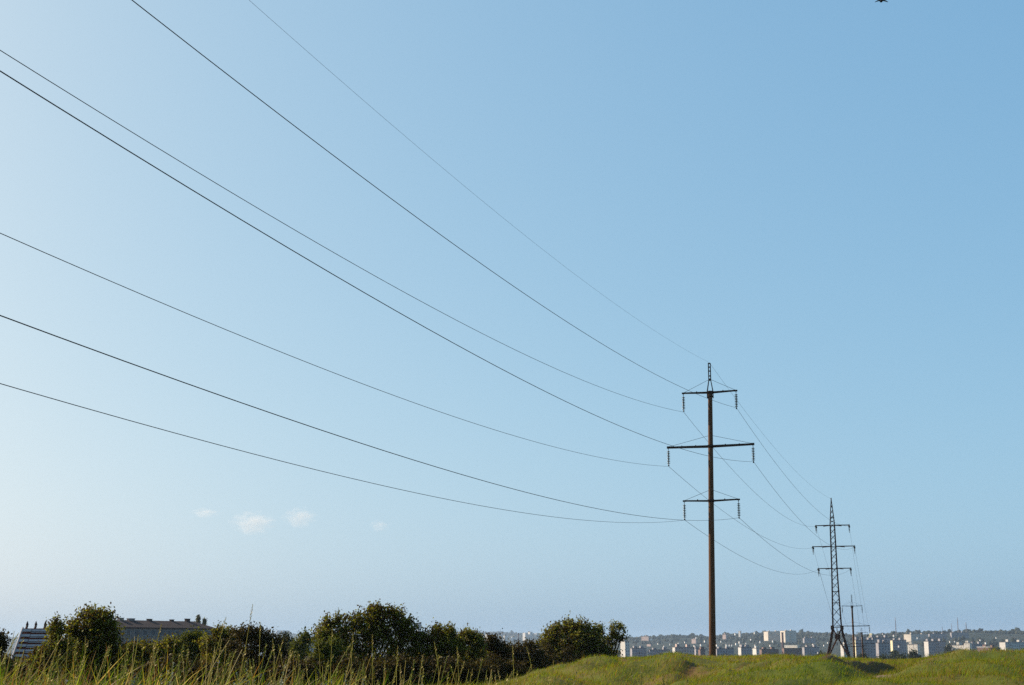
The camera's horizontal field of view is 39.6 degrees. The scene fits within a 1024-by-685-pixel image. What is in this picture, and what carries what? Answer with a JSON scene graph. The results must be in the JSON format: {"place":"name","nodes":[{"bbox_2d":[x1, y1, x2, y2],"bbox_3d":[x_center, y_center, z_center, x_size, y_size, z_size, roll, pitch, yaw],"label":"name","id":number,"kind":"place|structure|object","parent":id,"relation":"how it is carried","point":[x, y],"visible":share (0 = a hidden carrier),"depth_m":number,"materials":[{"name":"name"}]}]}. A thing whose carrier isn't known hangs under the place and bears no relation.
{"place":"outdoors","nodes":[
{"label":"outdoors","id":0,"kind":"place"},
{"bbox_2d":[0,640,503,684],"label":"tall grass","id":1,"kind":"structure","parent":0,"point":[2,680],"depth_m":12.18,"materials":[{"name":"green plant"}]},
{"bbox_2d":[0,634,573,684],"bbox_3d":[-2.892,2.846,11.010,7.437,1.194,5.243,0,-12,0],"label":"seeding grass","id":2,"kind":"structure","parent":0,"point":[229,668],"depth_m":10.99,"materials":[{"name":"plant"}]},
{"bbox_2d":[0,0,1023,636],"label":"sky","id":3,"kind":"structure","parent":0,"point":[820,203],"materials":[{"name":"blue"}]},
{"bbox_2d":[2,633,1023,684],"bbox_3d":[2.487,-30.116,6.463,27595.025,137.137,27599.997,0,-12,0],"label":"ground","id":4,"kind":"structure","parent":0,"point":[986,637],"depth_m":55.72,"materials":[{"name":"green plant"}]},
{"bbox_2d":[0,628,16,680],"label":"leafy bush","id":5,"kind":"object","parent":4,"relation":"on","point":[3,641],"visible":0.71,"depth_m":54.65,"materials":[{"name":"green plant"}]},
{"bbox_2d":[2,648,35,684],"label":"shrub","id":6,"kind":"object","parent":4,"relation":"on","point":[23,668],"visible":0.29,"depth_m":56.27,"materials":[{"name":"green plant"}]},
{"bbox_2d":[11,621,48,661],"bbox_3d":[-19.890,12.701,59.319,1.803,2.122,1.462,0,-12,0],"label":"building","id":7,"kind":"structure","parent":4,"relation":"on","point":[32,637],"depth_m":59.08,"materials":[{"name":"white paint"}]},
{"bbox_2d":[24,639,66,683],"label":"leafy bush","id":8,"kind":"object","parent":4,"relation":"on","point":[49,649],"visible":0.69,"depth_m":45.69,"materials":[{"name":"green plant"}]},
{"bbox_2d":[41,611,86,684],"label":"twiggy bush","id":9,"kind":"object","parent":4,"relation":"on","point":[54,630],"visible":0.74,"depth_m":48.75,"materials":[{"name":"green plant"}]},
{"bbox_2d":[65,634,68,679],"bbox_3d":[-3.209,2.504,10.212,0.020,0.805,0.028,0,-12,0],"label":"grass stalk","id":10,"kind":"object","parent":4,"relation":"on","point":[67,652],"depth_m":10.27,"materials":[{"name":"plant"}]},
{"bbox_2d":[61,601,136,684],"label":"round tree","id":11,"kind":"object","parent":4,"relation":"on","point":[100,627],"visible":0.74,"depth_m":50.60,"materials":[{"name":"green plant"}]},
{"bbox_2d":[60,659,137,684],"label":"shrub","id":12,"kind":"object","parent":4,"relation":"on","point":[112,677],"visible":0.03,"depth_m":56.41,"materials":[{"name":"green plant"}]},
{"bbox_2d":[90,618,213,684],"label":"apartment house","id":13,"kind":"structure","parent":4,"relation":"on","point":[133,628],"depth_m":424.77,"materials":[{"name":"grey paint"}]},
{"bbox_2d":[134,630,139,636],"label":"window","id":14,"kind":"structure","parent":13,"relation":"in","point":[136,632],"depth_m":418.26,"materials":[{"name":"grey glass"}]},
{"bbox_2d":[119,630,190,684],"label":"leafy bush","id":15,"kind":"object","parent":4,"relation":"on","point":[162,645],"visible":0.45,"depth_m":64.21,"materials":[{"name":"green plant"}]},
{"bbox_2d":[160,662,173,684],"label":"wormwood plant","id":16,"kind":"object","parent":4,"relation":"on","point":[167,674],"visible":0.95,"depth_m":9.91,"materials":[{"name":"green plant"}]},
{"bbox_2d":[143,650,221,684],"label":"shrub","id":17,"kind":"object","parent":4,"relation":"on","point":[195,669],"visible":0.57,"depth_m":56.15,"materials":[{"name":"green plant"}]},
{"bbox_2d":[177,625,211,672],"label":"leafy bush","id":18,"kind":"object","parent":4,"relation":"on","point":[191,636],"visible":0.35,"depth_m":72.19,"materials":[{"name":"green plant"}]},
{"bbox_2d":[194,614,200,622],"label":"poplar tree","id":19,"kind":"object","parent":4,"relation":"on","point":[198,619],"visible":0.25,"depth_m":510.07,"materials":[{"name":"green plant"}]},
{"bbox_2d":[207,618,225,684],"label":"grass stalk","id":20,"kind":"object","parent":4,"relation":"on","point":[217,648],"depth_m":9.77,"materials":[{"name":"plant"}]},
{"bbox_2d":[192,620,248,684],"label":"leafy bush","id":21,"kind":"object","parent":4,"relation":"on","point":[215,638],"visible":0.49,"depth_m":68.02,"materials":[{"name":"green plant"}]},
{"bbox_2d":[239,604,252,681],"bbox_3d":[-2.044,2.500,10.726,0.152,1.045,0.033,0,-12,0],"label":"grass stalk","id":22,"kind":"object","parent":4,"relation":"on","point":[246,640],"depth_m":10.79,"materials":[{"name":"plant"}]},
{"bbox_2d":[216,620,294,684],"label":"leafy bush","id":23,"kind":"object","parent":4,"relation":"on","point":[265,636],"visible":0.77,"depth_m":60.25,"materials":[{"name":"green plant"}]},
{"bbox_2d":[258,624,260,684],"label":"grass stalk","id":24,"kind":"object","parent":4,"relation":"on","point":[259,652],"depth_m":10.92,"materials":[{"name":"plant"}]},
{"bbox_2d":[276,630,288,634],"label":"apartment block","id":25,"kind":"structure","parent":4,"relation":"on","point":[278,631],"depth_m":9417.24,"materials":[{"name":"white concrete"}]},
{"bbox_2d":[273,631,295,651],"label":"leafy bush","id":26,"kind":"object","parent":4,"relation":"on","point":[288,636],"visible":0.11,"depth_m":185.60,"materials":[{"name":"green plant"}]},
{"bbox_2d":[264,652,329,684],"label":"shrub","id":27,"kind":"object","parent":4,"relation":"on","point":[313,670],"visible":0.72,"depth_m":56.27,"materials":[{"name":"green plant"}]},
{"bbox_2d":[286,626,315,663],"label":"leafy bush","id":28,"kind":"object","parent":4,"relation":"on","point":[299,646],"visible":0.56,"depth_m":107.32,"materials":[{"name":"green plant"}]},
{"bbox_2d":[304,633,359,684],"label":"leafy bush","id":29,"kind":"object","parent":4,"relation":"on","point":[324,650],"visible":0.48,"depth_m":58.41,"materials":[{"name":"green plant"}]},
{"bbox_2d":[350,634,353,684],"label":"grass stalk","id":30,"kind":"object","parent":4,"relation":"on","point":[351,656],"depth_m":10.15,"materials":[{"name":"plant"}]},
{"bbox_2d":[326,649,402,684],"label":"shrub","id":31,"kind":"object","parent":4,"relation":"on","point":[377,666],"visible":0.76,"depth_m":56.14,"materials":[{"name":"green plant"}]},
{"bbox_2d":[308,599,422,679],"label":"tallest bush","id":32,"kind":"object","parent":4,"relation":"on","point":[376,627],"visible":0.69,"depth_m":66.41,"materials":[{"name":"green plant"}]},
{"bbox_2d":[371,637,373,683],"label":"grass stalk","id":33,"kind":"object","parent":4,"relation":"on","point":[372,659],"depth_m":10.36,"materials":[{"name":"plant"}]},
{"bbox_2d":[378,649,445,684],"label":"shrub","id":34,"kind":"object","parent":4,"relation":"on","point":[428,675],"visible":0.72,"depth_m":56.17,"materials":[{"name":"green plant"}]},
{"bbox_2d":[406,617,472,669],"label":"leafy bush","id":35,"kind":"object","parent":4,"relation":"on","point":[445,639],"visible":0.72,"depth_m":66.24,"materials":[{"name":"green plant"}]},
{"bbox_2d":[428,652,503,684],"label":"shrub","id":36,"kind":"object","parent":4,"relation":"on","point":[476,668],"visible":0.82,"depth_m":56.19,"materials":[{"name":"green plant"}]},
{"bbox_2d":[455,622,496,668],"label":"leafy bush","id":37,"kind":"object","parent":4,"relation":"on","point":[474,642],"visible":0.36,"depth_m":70.19,"materials":[{"name":"green plant"}]},
{"bbox_2d":[480,628,514,680],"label":"leafy bush","id":38,"kind":"object","parent":4,"relation":"on","point":[495,645],"visible":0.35,"depth_m":72.21,"materials":[{"name":"green plant"}]},
{"bbox_2d":[483,650,536,679],"bbox_3d":[-0.294,14.645,64.407,2.869,1.703,2.472,0,-12,0],"label":"shrub","id":39,"kind":"object","parent":4,"relation":"on","point":[501,667],"visible":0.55,"depth_m":63.93,"materials":[{"name":"green plant"}]},
{"bbox_2d":[528,632,532,639],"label":"apartment block","id":40,"kind":"structure","parent":4,"relation":"on","point":[530,635],"depth_m":6665.77,"materials":[{"name":"white concrete"}]},
{"bbox_2d":[504,636,559,669],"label":"leafy bush","id":41,"kind":"object","parent":4,"relation":"on","point":[520,652],"visible":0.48,"depth_m":75.95,"materials":[{"name":"green plant"}]},
{"bbox_2d":[534,633,539,639],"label":"apartment block","id":42,"kind":"structure","parent":4,"relation":"on","point":[536,635],"depth_m":6665.79,"materials":[{"name":"grey concrete"}]},
{"bbox_2d":[536,641,587,667],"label":"shrub","id":43,"kind":"object","parent":4,"relation":"on","point":[570,652],"visible":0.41,"depth_m":83.79,"materials":[{"name":"green plant"}]},
{"bbox_2d":[536,611,619,660],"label":"spreading tree","id":44,"kind":"object","parent":4,"relation":"on","point":[559,634],"visible":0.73,"depth_m":89.58,"materials":[{"name":"green plant"}]},
{"bbox_2d":[595,619,630,657],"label":"thin tree","id":45,"kind":"object","parent":4,"relation":"on","point":[615,634],"visible":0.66,"depth_m":92.90,"materials":[{"name":"green plant"}]},
{"bbox_2d":[620,640,628,656],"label":"apartment block","id":46,"kind":"structure","parent":4,"relation":"on","point":[624,645],"depth_m":1468.32,"materials":[{"name":"white concrete"}]},
{"bbox_2d":[253,627,1023,659],"bbox_3d":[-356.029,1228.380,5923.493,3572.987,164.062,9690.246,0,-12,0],"label":"woods","id":47,"kind":"object","parent":4,"relation":"on","point":[757,636],"visible":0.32,"depth_m":3712.60,"materials":[{"name":"green plant"}]},
{"bbox_2d":[630,646,646,656],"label":"apartment block","id":48,"kind":"structure","parent":4,"relation":"on","point":[635,651],"depth_m":1517.02,"materials":[{"name":"grey concrete"}]},
{"bbox_2d":[630,665,649,684],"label":"weed plant","id":49,"kind":"object","parent":4,"relation":"on","point":[640,674],"visible":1,"depth_m":19.47,"materials":[{"name":"green plant"}]},
{"bbox_2d":[641,635,649,640],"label":"apartment block","id":50,"kind":"structure","parent":4,"relation":"on","point":[645,638],"depth_m":3922.52,"materials":[{"name":"concrete"}]},
{"bbox_2d":[647,647,669,656],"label":"apartment block","id":51,"kind":"structure","parent":4,"relation":"on","point":[653,651],"depth_m":1517.15,"materials":[{"name":"grey concrete"}]},
{"bbox_2d":[672,644,694,654],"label":"apartment block","id":52,"kind":"structure","parent":4,"relation":"on","point":[685,649],"depth_m":1470.21,"materials":[{"name":"brick"}]},
{"bbox_2d":[694,646,698,654],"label":"apartment block","id":53,"kind":"structure","parent":4,"relation":"on","point":[696,648],"depth_m":1613.61,"materials":[{"name":"white concrete"}]},
{"bbox_2d":[698,647,704,655],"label":"apartment block","id":54,"kind":"structure","parent":4,"relation":"on","point":[701,650],"depth_m":1418.01,"materials":[{"name":"white concrete"}]},
{"bbox_2d":[667,363,754,655],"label":"power pole","id":55,"kind":"object","parent":4,"relation":"on","point":[710,446],"visible":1,"depth_m":105.82,"materials":[{"name":"rust brown steel"},{"name":"dark steel"},{"name":"glass"}]},
{"bbox_2d":[0,233,668,466],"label":"power cable","id":56,"kind":"object","parent":55,"relation":"attached to","point":[267,346],"visible":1,"depth_m":43.75,"materials":[{"name":"grey metal"}]},
{"bbox_2d":[0,50,680,411],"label":"power cable","id":57,"kind":"object","parent":55,"relation":"attached to","point":[268,214],"visible":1,"depth_m":41.26,"materials":[{"name":"grey metal"}]},
{"bbox_2d":[0,383,681,522],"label":"power cable","id":58,"kind":"object","parent":55,"relation":"attached to","point":[275,459],"visible":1,"depth_m":40.68,"materials":[{"name":"grey metal"}]},
{"bbox_2d":[0,315,733,520],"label":"power cable","id":59,"kind":"object","parent":55,"relation":"attached to","point":[290,419],"visible":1,"depth_m":33.03,"materials":[{"name":"black metal"}]},
{"bbox_2d":[0,70,749,461],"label":"power cable","id":60,"kind":"object","parent":55,"relation":"attached to","point":[278,242],"visible":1,"depth_m":30.64,"materials":[{"name":"black metal"}]},
{"bbox_2d":[132,0,735,407],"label":"power cable","id":61,"kind":"object","parent":55,"relation":"attached to","point":[369,182],"visible":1,"depth_m":38.63,"materials":[{"name":"black metal"}]},
{"bbox_2d":[249,0,703,359],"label":"power cable","id":62,"kind":"object","parent":55,"relation":"attached to","point":[432,159],"visible":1,"depth_m":49.63,"materials":[{"name":"grey metal"}]},
{"bbox_2d":[673,470,808,548],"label":"power cable","id":63,"kind":"object","parent":55,"relation":"attached to","point":[730,516],"visible":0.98,"depth_m":137.30,"materials":[{"name":"grey metal"}]},
{"bbox_2d":[685,414,809,526],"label":"power cable","id":64,"kind":"object","parent":55,"relation":"attached to","point":[731,468],"visible":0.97,"depth_m":133.59,"materials":[{"name":"grey metal"}]},
{"bbox_2d":[685,520,816,573],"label":"power cable","id":65,"kind":"object","parent":55,"relation":"attached to","point":[734,552],"visible":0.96,"depth_m":134.18,"materials":[{"name":"black metal"}]},
{"bbox_2d":[737,409,843,525],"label":"power cable","id":66,"kind":"object","parent":55,"relation":"attached to","point":[777,465],"visible":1,"depth_m":135.09,"materials":[{"name":"grey metal"}]},
{"bbox_2d":[743,521,842,574],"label":"power cable","id":67,"kind":"object","parent":55,"relation":"attached to","point":[780,552],"visible":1,"depth_m":132.46,"materials":[{"name":"black metal"}]},
{"bbox_2d":[755,464,845,549],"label":"power cable","id":68,"kind":"object","parent":55,"relation":"attached to","point":[791,510],"visible":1,"depth_m":132.07,"materials":[{"name":"grey metal"}]},
{"bbox_2d":[716,647,733,655],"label":"apartment block","id":69,"kind":"structure","parent":4,"relation":"on","point":[721,651],"depth_m":1468.51,"materials":[{"name":"grey concrete"}]},
{"bbox_2d":[738,645,751,655],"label":"apartment block","id":70,"kind":"structure","parent":4,"relation":"on","point":[744,649],"depth_m":1566.35,"materials":[{"name":"white concrete"}]},
{"bbox_2d":[753,646,761,654],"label":"apartment block","id":71,"kind":"structure","parent":4,"relation":"on","point":[756,650],"depth_m":1516.64,"materials":[{"name":"white concrete"}]},
{"bbox_2d":[759,647,778,654],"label":"apartment block","id":72,"kind":"structure","parent":4,"relation":"on","point":[771,650],"depth_m":1469.11,"materials":[{"name":"grey concrete"}]},
{"bbox_2d":[763,631,779,640],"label":"apartment block","id":73,"kind":"structure","parent":4,"relation":"on","point":[771,635],"depth_m":3434.97,"materials":[{"name":"white concrete"}]},
{"bbox_2d":[781,632,783,647],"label":"apartment block","id":74,"kind":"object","parent":4,"relation":"on","point":[782,636],"visible":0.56,"depth_m":2347.96,"materials":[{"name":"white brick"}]},
{"bbox_2d":[780,630,796,642],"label":"apartment block","id":75,"kind":"structure","parent":4,"relation":"on","point":[790,636],"depth_m":3385.39,"materials":[{"name":"white concrete"}]},
{"bbox_2d":[782,648,801,656],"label":"apartment block","id":76,"kind":"structure","parent":4,"relation":"on","point":[796,651],"depth_m":1467.80,"materials":[{"name":"grey concrete"}]},
{"bbox_2d":[784,645,799,647],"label":"apartment block","id":77,"kind":"structure","parent":4,"relation":"on","point":[791,646],"depth_m":1765.87,"materials":[{"name":"white concrete"}]},
{"bbox_2d":[803,637,815,642],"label":"apartment block","id":78,"kind":"structure","parent":4,"relation":"on","point":[809,640],"depth_m":3136.07,"materials":[{"name":"grey concrete"}]},
{"bbox_2d":[802,644,818,655],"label":"apartment block","id":79,"kind":"structure","parent":4,"relation":"on","point":[807,649],"depth_m":1664.29,"materials":[{"name":"grey concrete"}]},
{"bbox_2d":[812,498,854,657],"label":"lattice tower","id":80,"kind":"structure","parent":4,"relation":"on","point":[837,637],"depth_m":246.21,"materials":[{"name":"grey metal"}]},
{"bbox_2d":[840,642,849,657],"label":"apartment block","id":81,"kind":"structure","parent":4,"relation":"on","point":[843,653],"depth_m":1566.25,"materials":[{"name":"white concrete"}]},
{"bbox_2d":[837,601,869,657],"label":"power pole","id":82,"kind":"object","parent":4,"relation":"on","point":[854,646],"visible":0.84,"depth_m":289.80,"materials":[{"name":"metal"}]},
{"bbox_2d":[850,628,874,656],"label":"power pole","id":83,"kind":"object","parent":4,"relation":"on","point":[862,641],"visible":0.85,"depth_m":508.85,"materials":[{"name":"metal"}]},
{"bbox_2d":[856,652,869,658],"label":"valley tree","id":84,"kind":"object","parent":4,"relation":"on","point":[859,655],"visible":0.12,"depth_m":683.07,"materials":[{"name":"green plant"}]},
{"bbox_2d":[855,637,874,657],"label":"apartment block","id":85,"kind":"structure","parent":4,"relation":"on","point":[869,649],"depth_m":1470.09,"materials":[{"name":"grey concrete"}]},
{"bbox_2d":[868,635,890,656],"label":"apartment block","id":86,"kind":"structure","parent":4,"relation":"on","point":[884,637],"depth_m":1687.93,"materials":[{"name":"grey concrete"}]},
{"bbox_2d":[876,640,889,657],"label":"apartment block","id":87,"kind":"structure","parent":4,"relation":"on","point":[882,647],"depth_m":1419.67,"materials":[{"name":"grey concrete"}]},
{"bbox_2d":[875,653,891,659],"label":"valley tree","id":88,"kind":"object","parent":4,"relation":"on","point":[883,657],"visible":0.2,"depth_m":634.37,"materials":[{"name":"green plant"}]},
{"bbox_2d":[888,650,899,658],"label":"valley tree","id":89,"kind":"object","parent":4,"relation":"on","point":[893,652],"visible":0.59,"depth_m":877.69,"materials":[{"name":"green plant"}]},
{"bbox_2d":[890,638,906,656],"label":"apartment block","id":90,"kind":"structure","parent":4,"relation":"on","point":[900,642],"depth_m":1763.65,"materials":[{"name":"grey concrete"}]},
{"bbox_2d":[893,653,909,659],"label":"valley tree","id":91,"kind":"object","parent":4,"relation":"on","point":[901,656],"visible":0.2,"depth_m":604.46,"materials":[{"name":"green plant"}]},
{"bbox_2d":[907,642,913,652],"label":"apartment block","id":92,"kind":"structure","parent":4,"relation":"on","point":[911,645],"depth_m":1665.32,"materials":[{"name":"white concrete"}]},
{"bbox_2d":[907,648,923,658],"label":"valley tree","id":93,"kind":"object","parent":4,"relation":"on","point":[913,654],"visible":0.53,"depth_m":779.92,"materials":[{"name":"green plant"}]},
{"bbox_2d":[904,633,927,641],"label":"apartment block","id":94,"kind":"structure","parent":4,"relation":"on","point":[910,637],"depth_m":2947.87,"materials":[{"name":"white concrete"}]},
{"bbox_2d":[914,644,919,654],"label":"apartment block","id":95,"kind":"structure","parent":4,"relation":"on","point":[917,647],"depth_m":1653.88,"materials":[{"name":"white concrete"}]},
{"bbox_2d":[924,639,945,656],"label":"apartment block","id":96,"kind":"structure","parent":4,"relation":"on","point":[934,645],"depth_m":1666.36,"materials":[{"name":"grey concrete"}]},
{"bbox_2d":[928,633,946,639],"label":"apartment block","id":97,"kind":"structure","parent":4,"relation":"on","point":[939,636],"depth_m":2942.24,"materials":[{"name":"grey concrete"}]},
{"bbox_2d":[941,643,953,653],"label":"valley tree","id":98,"kind":"object","parent":4,"relation":"on","point":[948,648],"visible":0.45,"depth_m":1269.48,"materials":[{"name":"green plant"}]},
{"bbox_2d":[952,642,963,650],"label":"apartment block","id":99,"kind":"structure","parent":4,"relation":"on","point":[958,644],"depth_m":1669.59,"materials":[{"name":"white concrete"}]},
{"bbox_2d":[950,631,968,638],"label":"apartment block","id":100,"kind":"structure","parent":4,"relation":"on","point":[958,634],"depth_m":2942.32,"materials":[{"name":"grey concrete"}]},
{"bbox_2d":[964,641,971,649],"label":"apartment block","id":101,"kind":"structure","parent":4,"relation":"on","point":[968,644],"depth_m":1645.87,"materials":[{"name":"white concrete"}]},
{"bbox_2d":[971,642,983,650],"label":"apartment block","id":102,"kind":"structure","parent":4,"relation":"on","point":[975,646],"depth_m":1860.52,"materials":[{"name":"grey concrete"}]},
{"bbox_2d":[977,645,989,651],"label":"apartment block","id":103,"kind":"structure","parent":4,"relation":"on","point":[982,647],"depth_m":1423.56,"materials":[{"name":"white concrete"}]},
{"bbox_2d":[990,645,1000,650],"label":"apartment block","id":104,"kind":"structure","parent":4,"relation":"on","point":[993,646],"depth_m":1391.12,"materials":[{"name":"brown brick"}]},
{"bbox_2d":[999,639,1023,650],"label":"apartment block","id":105,"kind":"structure","parent":4,"relation":"on","point":[1008,644],"depth_m":1571.00,"materials":[{"name":"white concrete"}]}
]}

